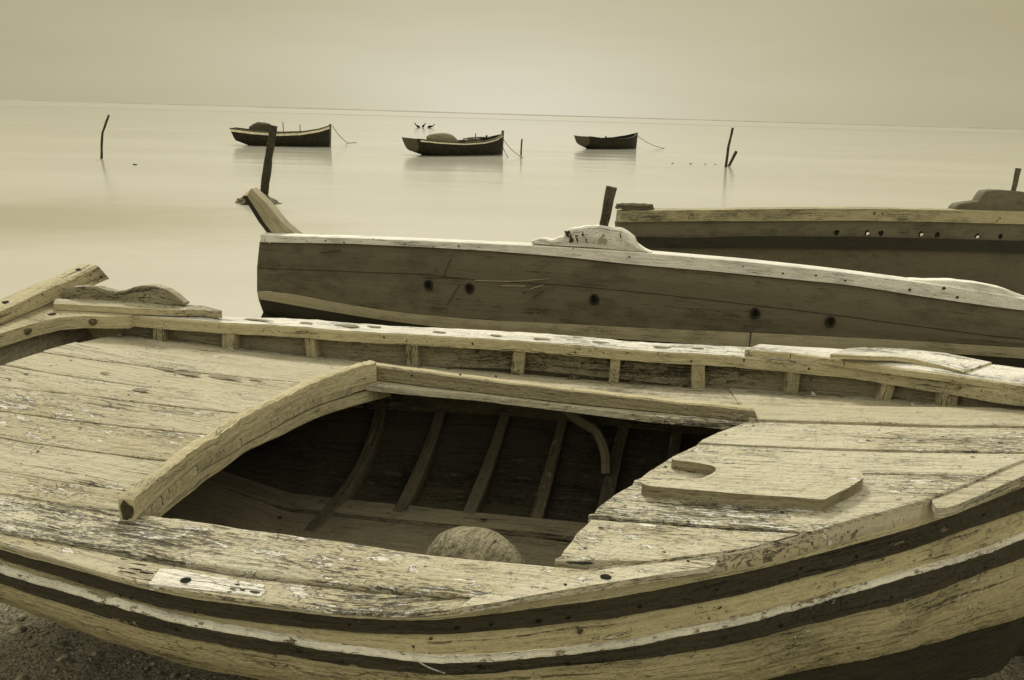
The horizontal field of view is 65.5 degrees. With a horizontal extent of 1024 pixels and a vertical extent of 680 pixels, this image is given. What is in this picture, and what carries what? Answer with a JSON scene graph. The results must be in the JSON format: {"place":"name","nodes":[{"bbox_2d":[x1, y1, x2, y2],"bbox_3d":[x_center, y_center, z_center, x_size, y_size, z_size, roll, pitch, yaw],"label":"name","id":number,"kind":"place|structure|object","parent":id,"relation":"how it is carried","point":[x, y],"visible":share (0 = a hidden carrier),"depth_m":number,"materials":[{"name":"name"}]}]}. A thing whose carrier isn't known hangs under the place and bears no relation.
{"place":"outdoors","nodes":[
{"label":"outdoors","id":0,"kind":"place"},
{"bbox_2d":[0,100,1023,317],"bbox_3d":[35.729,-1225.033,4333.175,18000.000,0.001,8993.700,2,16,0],"label":"water","id":1,"kind":"structure","parent":0,"point":[167,210],"depth_m":26.65,"materials":[{"name":"beige liquid"}]},
{"bbox_2d":[100,115,109,158],"bbox_3d":[-15.325,-7.440,29.960,0.594,2.024,0.083,2,16,0],"label":"wooden stake","id":2,"kind":"object","parent":1,"relation":"in","point":[101,143],"visible":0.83,"depth_m":29.90,"materials":[{"name":"black wood"}]},
{"bbox_2d":[235,191,281,204],"bbox_3d":[-5.630,-3.103,17.737,1.074,0.410,1.106,2,16,0],"label":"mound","id":3,"kind":"object","parent":1,"relation":"in","point":[241,201],"visible":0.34,"depth_m":17.57,"materials":[{"name":"stone"}]},
{"bbox_2d":[260,125,276,194],"bbox_3d":[-5.542,-3.767,17.928,0.613,2.092,0.187,2,16,0],"label":"wooden stake","id":4,"kind":"object","parent":3,"relation":"in","point":[266,173],"visible":0.75,"depth_m":17.80,"materials":[{"name":"brown wood"}]},
{"bbox_2d":[230,124,330,146],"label":"moored boat","id":5,"kind":"object","parent":1,"relation":"on","point":[319,137],"visible":0.88,"depth_m":43.70,"materials":[{"name":"black wood"}]},
{"bbox_2d":[249,122,270,131],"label":"fishing net","id":6,"kind":"object","parent":5,"relation":"in","point":[260,126],"visible":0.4,"depth_m":43.63,"materials":[{"name":"beige fabric"}]},
{"bbox_2d":[402,130,503,155],"bbox_3d":[-2.700,-9.869,40.068,5.686,1.366,1.866,-10,20,-36],"label":"moored boat","id":7,"kind":"object","parent":1,"relation":"on","point":[490,146],"visible":0.81,"depth_m":39.16,"materials":[{"name":"black wood"}]},
{"bbox_2d":[426,133,457,141],"bbox_3d":[-3.450,-10.037,39.506,1.696,0.454,1.382,-10,20,-36],"label":"fishing net","id":8,"kind":"object","parent":7,"relation":"in","point":[442,136],"visible":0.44,"depth_m":38.99,"materials":[{"name":"beige fabric"}]},
{"bbox_2d":[466,138,481,141],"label":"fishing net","id":9,"kind":"object","parent":7,"relation":"in","point":[471,140],"visible":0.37,"depth_m":40.20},
{"bbox_2d":[463,137,491,139],"bbox_3d":[-1.741,-10.155,40.077,1.919,0.145,0.059,-13,22,-42],"label":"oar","id":10,"kind":"object","parent":7,"relation":"on","point":[476,137],"visible":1,"depth_m":39.99,"materials":[{"name":"brown wood"}]},
{"bbox_2d":[574,132,637,148],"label":"moored boat","id":11,"kind":"object","parent":1,"relation":"on","point":[629,141],"visible":0.93,"depth_m":52.88,"materials":[{"name":"black wood"}]},
{"bbox_2d":[724,128,733,166],"bbox_3d":[9.846,-8.542,36.194,0.263,2.153,0.115,2,16,0],"label":"wooden stake","id":12,"kind":"object","parent":1,"relation":"in","point":[728,148],"visible":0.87,"depth_m":36.11,"materials":[{"name":"black wood"}]},
{"bbox_2d":[728,151,737,165],"bbox_3d":[10.245,-8.300,37.261,0.546,1.109,0.126,2,16,0],"label":"wooden stake","id":13,"kind":"object","parent":1,"relation":"in","point":[732,158],"visible":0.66,"depth_m":37.17,"materials":[{"name":"black wood"}]},
{"bbox_2d":[0,602,1023,679],"bbox_3d":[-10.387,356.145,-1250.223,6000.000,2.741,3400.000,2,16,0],"label":"beach","id":14,"kind":"structure","parent":0,"point":[34,667],"depth_m":2.13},
{"bbox_2d":[0,604,247,679],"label":"pebbles","id":15,"kind":"object","parent":14,"relation":"on","point":[22,629],"visible":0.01,"depth_m":2.12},
{"bbox_2d":[0,264,1023,679],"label":"fishing boat","id":16,"kind":"object","parent":14,"relation":"on","point":[216,490],"visible":1,"depth_m":1.85,"materials":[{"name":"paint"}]},
{"bbox_2d":[412,656,444,673],"bbox_3d":[-0.142,0.558,1.354,0.058,0.038,0.019,0,16,-6],"label":"dry stalk","id":17,"kind":"object","parent":16,"relation":"attached to","point":[428,666],"visible":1,"depth_m":1.35,"materials":[{"name":"beige plant"}]},
{"bbox_2d":[425,526,526,564],"bbox_3d":[-0.089,0.620,2.083,0.307,0.247,0.219,17,21,21],"label":"ballast stone","id":18,"kind":"object","parent":16,"relation":"on","point":[473,543],"visible":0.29,"depth_m":2.04,"materials":[{"name":"beige stone"}]},
{"bbox_2d":[243,186,1023,367],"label":"fishing boat","id":19,"kind":"object","parent":14,"relation":"on","point":[602,279],"visible":0.84,"depth_m":5.67,"materials":[{"name":"brown wood"}]},
{"bbox_2d":[615,168,1023,294],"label":"fishing boat","id":20,"kind":"object","parent":14,"relation":"on","point":[979,237],"visible":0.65,"depth_m":9.01,"materials":[{"name":"brown wood"}]},
{"bbox_2d":[615,203,653,209],"bbox_3d":[1.336,-1.455,8.676,0.437,0.063,0.197,-1,16,-8],"label":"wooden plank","id":21,"kind":"object","parent":20,"relation":"on","point":[634,206],"visible":1,"depth_m":8.60,"materials":[{"name":"wood"}]},
{"bbox_2d":[0,99,1023,129],"bbox_3d":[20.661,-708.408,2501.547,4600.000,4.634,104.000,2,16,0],"label":"horizon line","id":22,"kind":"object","parent":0,"point":[491,113],"depth_m":2474.48,"materials":[{"name":"grey"}]},
{"bbox_2d":[0,0,1023,128],"label":"sky","id":23,"kind":"structure","parent":0,"point":[948,63],"materials":[{"name":"beige"}]}
]}

